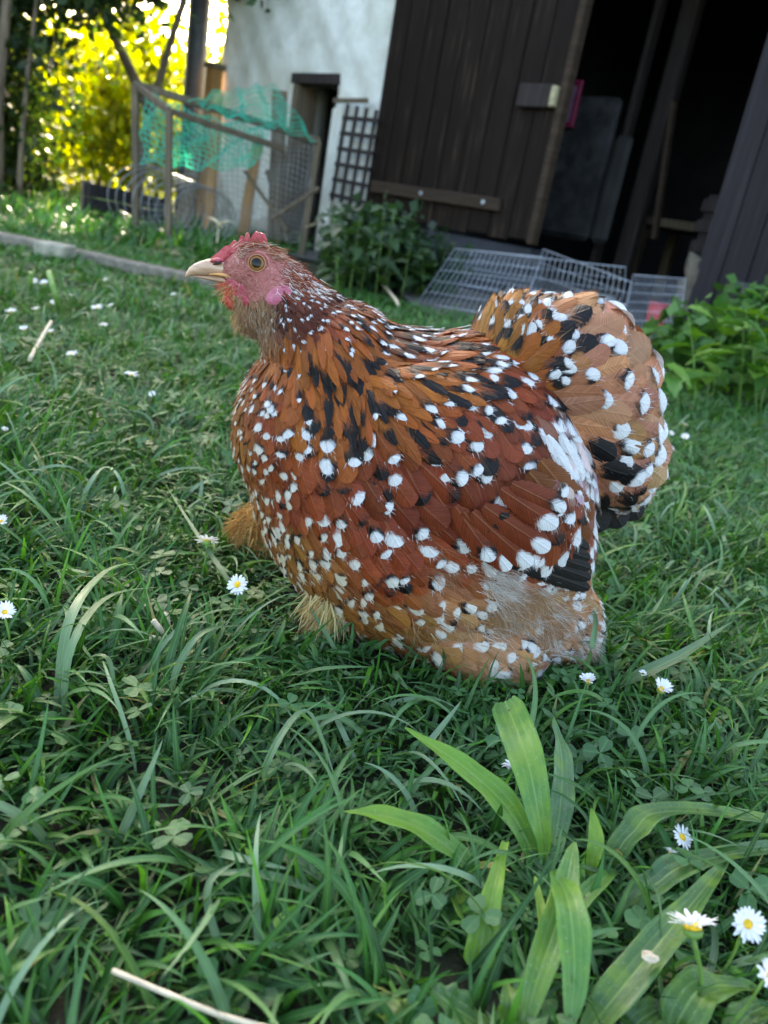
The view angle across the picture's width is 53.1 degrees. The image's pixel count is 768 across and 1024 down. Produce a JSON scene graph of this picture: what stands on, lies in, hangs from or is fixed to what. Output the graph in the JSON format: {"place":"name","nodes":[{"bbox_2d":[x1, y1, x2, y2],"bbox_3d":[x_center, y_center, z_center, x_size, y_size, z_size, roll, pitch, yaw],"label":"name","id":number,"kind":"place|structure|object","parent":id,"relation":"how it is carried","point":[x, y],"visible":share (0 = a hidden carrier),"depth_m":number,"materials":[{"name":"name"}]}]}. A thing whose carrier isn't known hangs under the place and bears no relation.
{"place":"outdoors","nodes":[
{"label":"outdoors","id":0,"kind":"place"},
{"bbox_2d":[25,0,226,178],"label":"sky","id":1,"kind":"structure","parent":0,"point":[213,24],"materials":[{"name":"white"}]},
{"bbox_2d":[0,174,314,260],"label":"grass","id":2,"kind":"structure","parent":0,"point":[49,210],"depth_m":4.17,"materials":[{"name":"green plant"}]},
{"bbox_2d":[265,169,289,242],"bbox_3d":[-0.739,-2.119,5.330,0.299,0.450,0.039,24,24,32],"label":"leaning board","id":3,"kind":"object","parent":2,"relation":"on","point":[284,235],"visible":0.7,"depth_m":5.32,"materials":[{"name":"brown wood"}]},
{"bbox_2d":[0,170,767,1023],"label":"ground","id":4,"kind":"structure","parent":0,"point":[452,960],"depth_m":0.47,"materials":[{"name":"green plant"}]},
{"bbox_2d":[0,514,12,549],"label":"daisy","id":5,"kind":"object","parent":4,"relation":"on","point":[3,518],"visible":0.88,"depth_m":0.64,"materials":[{"name":"white plant"}]},
{"bbox_2d":[0,600,15,654],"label":"daisy","id":6,"kind":"object","parent":4,"relation":"on","point":[6,609],"visible":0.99,"depth_m":0.50,"materials":[{"name":"white plant"}]},
{"bbox_2d":[5,308,15,319],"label":"daisy","id":7,"kind":"object","parent":4,"relation":"on","point":[11,310],"visible":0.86,"depth_m":1.48,"materials":[{"name":"white plant"}]},
{"bbox_2d":[0,701,22,734],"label":"clover","id":8,"kind":"object","parent":4,"relation":"on","point":[14,706],"visible":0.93,"depth_m":0.44,"materials":[{"name":"green plant"}]},
{"bbox_2d":[0,231,46,248],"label":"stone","id":9,"kind":"object","parent":4,"relation":"on","point":[11,239],"depth_m":2.71,"materials":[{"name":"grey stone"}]},
{"bbox_2d":[19,326,27,347],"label":"daisy","id":10,"kind":"object","parent":4,"relation":"on","point":[23,328],"visible":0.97,"depth_m":1.35,"materials":[{"name":"white plant"}]},
{"bbox_2d":[10,812,38,830],"bbox_3d":[-0.177,0.159,0.379,0.014,0.021,0.014,10,21,0],"label":"clover","id":11,"kind":"object","parent":4,"relation":"on","point":[32,814],"visible":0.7,"depth_m":0.38,"materials":[{"name":"green plant"}]},
{"bbox_2d":[28,271,32,292],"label":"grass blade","id":12,"kind":"object","parent":4,"relation":"on","point":[30,278],"visible":0.72,"depth_m":1.79,"materials":[{"name":"green plant"}]},
{"bbox_2d":[22,786,43,815],"bbox_3d":[-0.177,0.152,0.391,0.011,0.026,0.011,10,21,0],"label":"clover","id":13,"kind":"object","parent":4,"relation":"on","point":[35,794],"visible":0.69,"depth_m":0.39,"materials":[{"name":"green plant"}]},
{"bbox_2d":[38,711,56,738],"bbox_3d":[-0.198,0.128,0.453,0.011,0.020,0.011,10,21,0],"label":"clover","id":14,"kind":"object","parent":4,"relation":"on","point":[51,713],"visible":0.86,"depth_m":0.45,"materials":[{"name":"green plant"}]},
{"bbox_2d":[46,270,60,314],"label":"grass blade","id":15,"kind":"object","parent":4,"relation":"on","point":[53,287],"visible":0.84,"depth_m":1.60,"materials":[{"name":"green plant"}]},
{"bbox_2d":[34,241,76,259],"bbox_3d":[-1.116,-0.890,2.615,0.100,0.045,0.110,10,21,0],"label":"concrete block","id":16,"kind":"object","parent":4,"relation":"on","point":[46,248],"depth_m":2.57,"materials":[{"name":"grey concrete"}]},
{"bbox_2d":[9,8,111,185],"bbox_3d":[-4.405,-5.171,9.233,2.425,2.310,1.582,10,21,0],"label":"shrub","id":17,"kind":"object","parent":4,"relation":"on","point":[97,36],"visible":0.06,"depth_m":9.12,"materials":[{"name":"yellow plant"}]},
{"bbox_2d":[51,732,70,767],"bbox_3d":[-0.183,0.136,0.434,0.011,0.024,0.012,10,21,0],"label":"clover","id":18,"kind":"object","parent":4,"relation":"on","point":[60,740],"visible":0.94,"depth_m":0.43,"materials":[{"name":"green plant"}]},
{"bbox_2d":[66,351,75,369],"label":"daisy","id":19,"kind":"object","parent":4,"relation":"on","point":[72,354],"visible":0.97,"depth_m":1.24,"materials":[{"name":"white plant"}]},
{"bbox_2d":[39,6,134,189],"bbox_3d":[-5.021,-6.879,12.588,2.647,2.863,1.561,10,21,0],"label":"shrub","id":20,"kind":"object","parent":4,"relation":"on","point":[95,49],"visible":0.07,"depth_m":12.29,"materials":[{"name":"yellow plant"}]},
{"bbox_2d":[53,562,130,728],"bbox_3d":[-0.200,0.081,0.522,0.016,0.058,0.146,9,21,-3],"label":"grass blade","id":21,"kind":"object","parent":4,"relation":"on","point":[70,617],"depth_m":0.48,"materials":[{"name":"green plant"}]},
{"bbox_2d":[91,304,102,318],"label":"daisy","id":22,"kind":"object","parent":4,"relation":"on","point":[97,307],"visible":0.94,"depth_m":1.69,"materials":[{"name":"white plant"}]},
{"bbox_2d":[78,653,116,710],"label":"grass blade","id":23,"kind":"object","parent":4,"relation":"on","point":[109,662],"depth_m":0.48,"materials":[{"name":"green plant"}]},
{"bbox_2d":[91,872,105,880],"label":"clover","id":24,"kind":"object","parent":4,"relation":"on","point":[102,877],"visible":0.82,"depth_m":0.36,"materials":[{"name":"green plant"}]},
{"bbox_2d":[15,28,183,206],"bbox_3d":[-2.876,-3.930,7.929,2.528,1.647,1.240,10,21,0],"label":"shrub","id":25,"kind":"object","parent":4,"relation":"on","point":[116,114],"visible":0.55,"depth_m":7.77,"materials":[{"name":"yellow plant"}]},
{"bbox_2d":[61,586,160,726],"bbox_3d":[-0.188,0.086,0.523,0.019,0.052,0.142,12,21,5],"label":"grass blade","id":26,"kind":"object","parent":4,"relation":"on","point":[73,640],"depth_m":0.47,"materials":[{"name":"green plant"}]},
{"bbox_2d":[21,22,221,181],"bbox_3d":[1.617,-9.202,20.065,58.798,4.784,7.988,10,21,0],"label":"distant hedge","id":27,"kind":"object","parent":4,"relation":"on","point":[216,53],"depth_m":20.42,"materials":[{"name":"yellow plant"}]},
{"bbox_2d":[81,179,164,227],"bbox_3d":[-1.673,-1.875,5.007,0.604,0.449,0.054,-10,29,-43],"label":"fence panel","id":28,"kind":"object","parent":4,"relation":"on","point":[89,189],"visible":0.35,"depth_m":4.86,"materials":[{"name":"grey wood"}]},
{"bbox_2d":[33,0,215,198],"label":"shrub","id":29,"kind":"object","parent":4,"relation":"on","point":[148,45],"visible":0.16,"depth_m":8.83,"materials":[{"name":"yellow plant"}]},
{"bbox_2d":[0,0,256,202],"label":"tree","id":30,"kind":"object","parent":4,"relation":"on","point":[21,166],"visible":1,"depth_m":5.00,"materials":[{"name":"green plant"}]},
{"bbox_2d":[124,371,138,392],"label":"daisy","id":31,"kind":"object","parent":4,"relation":"on","point":[131,374],"visible":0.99,"depth_m":1.18,"materials":[{"name":"white plant"}]},
{"bbox_2d":[11,0,270,204],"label":"tree","id":32,"kind":"object","parent":4,"relation":"on","point":[129,68],"visible":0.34,"depth_m":5.95,"materials":[{"name":"brown plant"}]},
{"bbox_2d":[113,82,181,212],"bbox_3d":[-1.823,-3.876,8.181,2.485,1.606,1.283,16,21,15],"label":"shrub","id":33,"kind":"object","parent":4,"relation":"on","point":[174,156],"visible":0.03,"depth_m":8.11,"materials":[{"name":"green plant"}]},
{"bbox_2d":[138,820,159,839],"bbox_3d":[-0.119,0.165,0.390,0.010,0.022,0.010,10,21,0],"label":"clover","id":34,"kind":"object","parent":4,"relation":"on","point":[157,823],"visible":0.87,"depth_m":0.39,"materials":[{"name":"green plant"}]},
{"bbox_2d":[74,248,224,292],"bbox_3d":[-0.686,-0.800,2.630,0.991,0.040,0.080,15,21,12],"label":"kerb timber","id":35,"kind":"object","parent":4,"relation":"on","point":[126,265],"visible":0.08,"depth_m":2.63,"materials":[{"name":"grey wood"}]},
{"bbox_2d":[149,611,172,646],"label":"dead leaf","id":36,"kind":"object","parent":4,"relation":"on","point":[157,626],"visible":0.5,"depth_m":0.54,"materials":[{"name":"plant"}]},
{"bbox_2d":[114,16,221,198],"bbox_3d":[-3.276,-6.573,12.737,2.962,2.828,1.565,10,21,0],"label":"shrub","id":37,"kind":"object","parent":4,"relation":"on","point":[145,184],"visible":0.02,"depth_m":12.45,"materials":[{"name":"yellow plant"}]},
{"bbox_2d":[107,164,235,242],"bbox_3d":[-1.205,-1.762,4.423,0.754,0.386,0.067,-6,26,-36],"label":"wire coil","id":38,"kind":"object","parent":4,"relation":"on","point":[181,178],"visible":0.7,"depth_m":4.38,"materials":[{"name":"grey metal"}]},
{"bbox_2d":[169,609,181,640],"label":"clover","id":39,"kind":"object","parent":4,"relation":"on","point":[176,612],"visible":0.6,"depth_m":0.57,"materials":[{"name":"green plant"}]},
{"bbox_2d":[164,818,190,849],"bbox_3d":[-0.105,0.167,0.390,0.012,0.024,0.012,10,21,0],"label":"clover","id":40,"kind":"object","parent":4,"relation":"on","point":[166,831],"visible":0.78,"depth_m":0.39,"materials":[{"name":"green plant"}]},
{"bbox_2d":[111,967,263,1023],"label":"straw","id":41,"kind":"object","parent":4,"relation":"on","point":[165,992],"visible":1,"depth_m":0.29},
{"bbox_2d":[174,131,206,228],"bbox_3d":[-1.241,-2.124,4.934,0.094,0.587,0.199,15,21,12],"label":"leaning board","id":42,"kind":"object","parent":4,"relation":"on","point":[181,196],"visible":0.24,"depth_m":4.92,"materials":[{"name":"brown wood"}]},
{"bbox_2d":[175,0,210,218],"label":"steel column","id":43,"kind":"structure","parent":4,"relation":"on","point":[196,58],"depth_m":6.33,"materials":[{"name":"metal"}]},
{"bbox_2d":[161,0,226,197],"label":"shrub","id":44,"kind":"object","parent":4,"relation":"on","point":[220,19],"visible":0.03,"depth_m":9.01,"materials":[{"name":"yellow plant"}]},
{"bbox_2d":[197,535,216,578],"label":"daisy","id":45,"kind":"object","parent":4,"relation":"on","point":[207,541],"visible":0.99,"depth_m":0.65,"materials":[{"name":"white plant"}]},
{"bbox_2d":[169,625,247,716],"bbox_3d":[-0.118,0.099,0.530,0.009,0.046,0.090,18,22,21],"label":"grass blade","id":46,"kind":"object","parent":4,"relation":"on","point":[185,652],"depth_m":0.50,"materials":[{"name":"green plant"}]},
{"bbox_2d":[194,62,225,223],"bbox_3d":[-1.485,-3.080,6.499,0.130,1.260,0.130,27,26,38],"label":"corner post","id":47,"kind":"object","parent":4,"relation":"on","point":[214,75],"visible":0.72,"depth_m":6.32,"materials":[{"name":"brown wood"}]},
{"bbox_2d":[203,93,223,229],"bbox_3d":[-1.085,-2.218,4.889,0.065,0.814,0.203,4,22,-17],"label":"leaning board","id":48,"kind":"object","parent":4,"relation":"on","point":[214,172],"visible":0.48,"depth_m":4.89,"materials":[{"name":"brown wood"}]},
{"bbox_2d":[167,487,260,628],"bbox_3d":[-0.158,0.037,0.669,0.018,0.050,0.213,-7,26,-38],"label":"grass blade","id":49,"kind":"object","parent":4,"relation":"on","point":[216,562],"depth_m":0.64,"materials":[{"name":"green plant"}]},
{"bbox_2d":[208,217,231,252],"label":"dry leaf","id":50,"kind":"object","parent":4,"relation":"on","point":[218,223],"visible":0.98,"depth_m":3.89,"materials":[{"name":"beige plant"}]},
{"bbox_2d":[203,862,240,970],"bbox_3d":[-0.067,0.186,0.340,0.022,0.028,0.056,-2,24,-30],"label":"grass blade","id":51,"kind":"object","parent":4,"relation":"on","point":[215,933],"depth_m":0.34,"materials":[{"name":"green plant"}]},
{"bbox_2d":[131,80,321,255],"bbox_3d":[-0.874,-2.093,4.564,0.647,1.007,1.326,24,25,33],"label":"chicken run","id":52,"kind":"object","parent":4,"relation":"on","point":[152,93],"visible":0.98,"depth_m":4.43,"materials":[{"name":"brown wood"}]},
{"bbox_2d":[227,574,247,615],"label":"daisy","id":53,"kind":"object","parent":4,"relation":"on","point":[237,584],"visible":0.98,"depth_m":0.60,"materials":[{"name":"white plant"}]},
{"bbox_2d":[237,132,263,237],"bbox_3d":[-0.922,-2.231,5.301,0.078,0.711,0.179,10,21,0],"label":"leaning board","id":54,"kind":"object","parent":4,"relation":"on","point":[250,170],"visible":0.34,"depth_m":5.29,"materials":[{"name":"wood"}]},
{"bbox_2d":[193,869,319,896],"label":"grass blade","id":55,"kind":"object","parent":4,"relation":"on","point":[291,879],"depth_m":0.36,"materials":[{"name":"green plant"}]},
{"bbox_2d":[277,779,290,785],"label":"clover","id":56,"kind":"object","parent":4,"relation":"on","point":[287,783],"visible":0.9,"depth_m":0.44,"materials":[{"name":"green plant"}]},
{"bbox_2d":[250,835,339,894],"bbox_3d":[-0.048,0.173,0.382,0.060,0.017,0.013,20,22,24],"label":"grass blade","id":57,"kind":"object","parent":4,"relation":"on","point":[301,861],"depth_m":0.37,"materials":[{"name":"green plant"}]},
{"bbox_2d":[262,708,338,806],"bbox_3d":[-0.045,0.146,0.449,0.046,0.041,0.045,10,21,0],"label":"grass blade","id":58,"kind":"object","parent":4,"relation":"on","point":[289,722],"depth_m":0.45,"materials":[{"name":"green plant"}]},
{"bbox_2d":[307,603,346,669],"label":"grass blade","id":59,"kind":"object","parent":4,"relation":"on","point":[328,638],"depth_m":0.59,"materials":[{"name":"green plant"}]},
{"bbox_2d":[0,263,767,546],"bbox_3d":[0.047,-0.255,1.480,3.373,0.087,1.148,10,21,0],"label":"grass","id":60,"kind":"structure","parent":4,"relation":"on","point":[88,339],"depth_m":1.41,"materials":[{"name":"green plant"}]},
{"bbox_2d":[27,320,52,361],"bbox_3d":[-0.561,-0.281,1.254,0.010,0.036,0.176,5,21,-15],"label":"straw","id":61,"kind":"object","parent":60,"relation":"on","point":[40,340],"visible":0.97,"depth_m":1.26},
{"bbox_2d":[0,334,767,1023],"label":"clover patch","id":62,"kind":"object","parent":4,"relation":"on","point":[30,940],"visible":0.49,"depth_m":0.46,"materials":[{"name":"green plant"}]},
{"bbox_2d":[185,231,673,694],"bbox_3d":[0.027,-0.033,0.630,0.386,0.331,0.210,16,21,15],"label":"hen","id":63,"kind":"object","parent":4,"relation":"on","point":[461,496],"visible":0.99,"depth_m":0.56,"materials":[{"name":"brown"}]},
{"bbox_2d":[368,982,526,1023],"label":"plantain","id":64,"kind":"object","parent":4,"relation":"on","point":[463,1002],"visible":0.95,"depth_m":0.33,"materials":[{"name":"green plant"}]},
{"bbox_2d":[343,695,603,1023],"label":"plantain","id":65,"kind":"object","parent":4,"relation":"on","point":[563,934],"visible":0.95,"depth_m":0.41,"materials":[{"name":"green plant"}]},
{"bbox_2d":[214,0,767,325],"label":"barn","id":66,"kind":"structure","parent":4,"relation":"on","point":[313,58],"depth_m":6.19,"materials":[{"name":"wood"}]},
{"bbox_2d":[329,98,378,206],"bbox_3d":[-0.235,-2.513,5.374,0.474,0.685,0.033,27,26,38],"label":"trellis","id":67,"kind":"object","parent":66,"relation":"attached to","point":[359,151],"visible":0.94,"depth_m":5.34,"materials":[{"name":"brown wood"}]},
{"bbox_2d":[365,0,593,245],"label":"barn door","id":68,"kind":"structure","parent":66,"relation":"attached to","point":[476,95],"depth_m":4.66,"materials":[{"name":"brown wood"}]},
{"bbox_2d":[565,80,583,127],"bbox_3d":[1.276,-2.763,5.207,0.090,0.288,0.030,27,26,38],"label":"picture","id":69,"kind":"object","parent":66,"relation":"attached to","point":[574,103],"visible":0.69,"depth_m":5.19},
{"bbox_2d":[582,0,667,291],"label":"timber post","id":70,"kind":"object","parent":66,"relation":"on","point":[643,70],"visible":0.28,"depth_m":5.13,"materials":[{"name":"brown wood"}]},
{"bbox_2d":[605,0,705,302],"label":"timber post","id":71,"kind":"object","parent":66,"relation":"on","point":[682,45],"visible":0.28,"depth_m":5.29,"materials":[{"name":"brown wood"}]},
{"bbox_2d":[623,216,697,303],"bbox_3d":[2.453,-1.831,5.901,1.000,0.650,0.700,27,26,38],"label":"workbench","id":72,"kind":"object","parent":66,"relation":"on","point":[675,229],"visible":0.3,"depth_m":6.03,"materials":[{"name":"brown wood"}]},
{"bbox_2d":[651,101,677,238],"bbox_3d":[1.810,-2.198,4.973,0.150,0.814,0.050,27,26,38],"label":"leaning board","id":73,"kind":"object","parent":66,"relation":"on","point":[664,167],"visible":1,"depth_m":4.96,"materials":[{"name":"brown wood"}]},
{"bbox_2d":[679,194,718,280],"bbox_3d":[2.181,-1.493,4.652,0.700,0.730,0.100,27,26,38],"label":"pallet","id":74,"kind":"object","parent":66,"relation":"on","point":[708,207],"visible":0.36,"depth_m":4.74,"materials":[{"name":"brown wood"}]},
{"bbox_2d":[684,35,767,320],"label":"barn door","id":75,"kind":"structure","parent":66,"relation":"attached to","point":[736,242],"depth_m":3.69,"materials":[{"name":"brown wood"}]},
{"bbox_2d":[502,759,517,794],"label":"daisy","id":76,"kind":"object","parent":4,"relation":"on","point":[516,785],"visible":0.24,"depth_m":0.47,"materials":[{"name":"white plant"}]},
{"bbox_2d":[579,673,595,698],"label":"daisy","id":77,"kind":"object","parent":4,"relation":"on","point":[588,678],"visible":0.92,"depth_m":0.56,"materials":[{"name":"white plant"}]},
{"bbox_2d":[582,610,597,672],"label":"grass blade","id":78,"kind":"object","parent":4,"relation":"on","point":[593,639],"depth_m":0.60,"materials":[{"name":"green plant"}]},
{"bbox_2d":[595,926,617,947],"bbox_3d":[0.108,0.213,0.382,0.011,0.016,0.010,10,21,0],"label":"clover","id":79,"kind":"object","parent":4,"relation":"on","point":[612,934],"visible":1,"depth_m":0.38,"materials":[{"name":"green plant"}]},
{"bbox_2d":[595,555,617,565],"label":"clover","id":80,"kind":"object","parent":4,"relation":"on","point":[605,560],"visible":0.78,"depth_m":0.83,"materials":[{"name":"green plant"}]},
{"bbox_2d":[624,905,650,933],"bbox_3d":[0.126,0.211,0.387,0.016,0.022,0.016,10,21,0],"label":"clover","id":81,"kind":"object","parent":4,"relation":"on","point":[637,916],"visible":0.81,"depth_m":0.38,"materials":[{"name":"green plant"}]},
{"bbox_2d":[634,669,646,703],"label":"daisy","id":82,"kind":"object","parent":4,"relation":"on","point":[641,681],"visible":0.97,"depth_m":0.59,"materials":[{"name":"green plant"}]},
{"bbox_2d":[638,677,672,724],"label":"daisy","id":83,"kind":"object","parent":4,"relation":"on","point":[663,685],"visible":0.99,"depth_m":0.57,"materials":[{"name":"white plant"}]},
{"bbox_2d":[614,622,730,691],"bbox_3d":[0.240,0.125,0.621,0.135,0.055,0.025,-2,24,-30],"label":"grass blade","id":84,"kind":"object","parent":4,"relation":"on","point":[657,666],"depth_m":0.60,"materials":[{"name":"green plant"}]},
{"bbox_2d":[665,847,680,853],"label":"daisy","id":85,"kind":"object","parent":4,"relation":"on","point":[671,850],"visible":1,"depth_m":0.42,"materials":[{"name":"white plant"}]},
{"bbox_2d":[580,801,767,1023],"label":"plantain","id":86,"kind":"object","parent":4,"relation":"on","point":[627,978],"visible":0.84,"depth_m":0.40,"materials":[{"name":"green plant"}]},
{"bbox_2d":[642,950,659,963],"bbox_3d":[0.119,0.200,0.344,0.008,0.005,0.006,10,21,0],"label":"seed husk","id":87,"kind":"object","parent":86,"relation":"on","point":[649,957],"visible":1,"depth_m":0.34,"materials":[{"name":"plant"}]},
{"bbox_2d":[673,824,692,849],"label":"daisy","id":88,"kind":"object","parent":4,"relation":"on","point":[681,838],"visible":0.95,"depth_m":0.43,"materials":[{"name":"white plant"}]},
{"bbox_2d":[681,433,688,444],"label":"daisy","id":89,"kind":"object","parent":4,"relation":"on","point":[685,436],"visible":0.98,"depth_m":1.47,"materials":[{"name":"white plant"}]},
{"bbox_2d":[667,908,717,985],"bbox_3d":[0.137,0.204,0.345,0.035,0.068,0.019,10,21,0],"label":"daisy","id":90,"kind":"object","parent":4,"relation":"on","point":[692,928],"visible":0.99,"depth_m":0.34,"materials":[{"name":"white plant"}]},
{"bbox_2d":[619,965,767,1023],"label":"plantain","id":91,"kind":"object","parent":4,"relation":"on","point":[693,1007],"visible":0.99,"depth_m":0.34,"materials":[{"name":"green plant"}]},
{"bbox_2d":[642,274,767,414],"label":"leafy bush","id":92,"kind":"object","parent":4,"relation":"on","point":[721,344],"visible":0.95,"depth_m":2.23,"materials":[{"name":"green plant"}]},
{"bbox_2d":[728,784,741,799],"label":"clover","id":93,"kind":"object","parent":4,"relation":"on","point":[731,786],"visible":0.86,"depth_m":0.50,"materials":[{"name":"green plant"}]},
{"bbox_2d":[719,906,766,974],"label":"daisy","id":94,"kind":"object","parent":4,"relation":"on","point":[748,924],"visible":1,"depth_m":0.34,"materials":[{"name":"white plant"}]},
{"bbox_2d":[729,958,767,1023],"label":"daisy","id":95,"kind":"object","parent":4,"relation":"on","point":[763,974],"visible":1,"depth_m":0.33,"materials":[{"name":"white plant"}]},
{"bbox_2d":[0,212,767,417],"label":"grass","id":96,"kind":"structure","parent":0,"point":[30,229],"depth_m":2.55,"materials":[{"name":"green plant"}]},
{"bbox_2d":[267,242,733,392],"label":"yard","id":97,"kind":"structure","parent":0,"point":[313,255],"depth_m":3.73,"materials":[{"name":"grass"}]},
{"bbox_2d":[267,90,287,239],"bbox_3d":[-0.727,-2.356,5.241,0.096,0.942,0.263,-4,25,-33],"label":"post","id":98,"kind":"object","parent":97,"relation":"on","point":[284,94],"visible":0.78,"depth_m":5.22,"materials":[{"name":"brown wood"}]},
{"bbox_2d":[381,283,399,305],"bbox_3d":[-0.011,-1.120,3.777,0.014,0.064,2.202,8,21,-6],"label":"twig","id":99,"kind":"object","parent":97,"relation":"on","point":[395,299],"visible":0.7,"depth_m":3.01,"materials":[{"name":"wood"}]},
{"bbox_2d":[306,189,476,300],"bbox_3d":[0.032,-1.361,3.935,0.932,0.520,2.182,10,21,0],"label":"nettle bush","id":100,"kind":"object","parent":97,"relation":"on","point":[362,248],"visible":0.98,"depth_m":3.65,"materials":[{"name":"green plant"}]},
{"bbox_2d":[419,248,542,312],"bbox_3d":[0.443,-1.022,3.402,0.477,0.286,0.262,20,22,23],"label":"pen fence","id":101,"kind":"object","parent":97,"relation":"on","point":[480,275],"visible":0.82,"depth_m":3.41,"materials":[{"name":"metal"}]},
{"bbox_2d":[461,251,625,303],"bbox_3d":[0.761,-1.127,3.692,0.845,0.228,0.026,21,23,27],"label":"pen fence","id":102,"kind":"object","parent":97,"relation":"on","point":[542,272],"visible":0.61,"depth_m":3.70,"materials":[{"name":"metal"}]},
{"bbox_2d":[529,249,631,307],"bbox_3d":[0.821,-0.931,3.259,0.525,0.291,0.346,21,23,26],"label":"pen fence","id":103,"kind":"object","parent":97,"relation":"on","point":[579,276],"visible":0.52,"depth_m":3.31,"materials":[{"name":"metal"}]},
{"bbox_2d":[627,274,685,339],"bbox_3d":[1.092,-0.804,3.111,0.223,0.302,0.358,13,21,8],"label":"pen fence","id":104,"kind":"object","parent":97,"relation":"on","point":[640,311],"visible":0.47,"depth_m":3.17,"materials":[{"name":"metal"}]},
{"bbox_2d":[645,301,669,327],"bbox_3d":[1.368,-0.966,3.874,0.110,0.170,0.110,10,21,0],"label":"container","id":105,"kind":"object","parent":97,"relation":"on","point":[663,305],"visible":0.41,"depth_m":3.82,"materials":[{"name":"pink plastic"}]},
{"bbox_2d":[573,289,616,301],"bbox_3d":[1.467,-1.483,5.381,0.300,0.100,0.200,10,21,0],"label":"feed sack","id":106,"kind":"object","parent":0,"point":[610,298],"visible":0.2,"depth_m":5.30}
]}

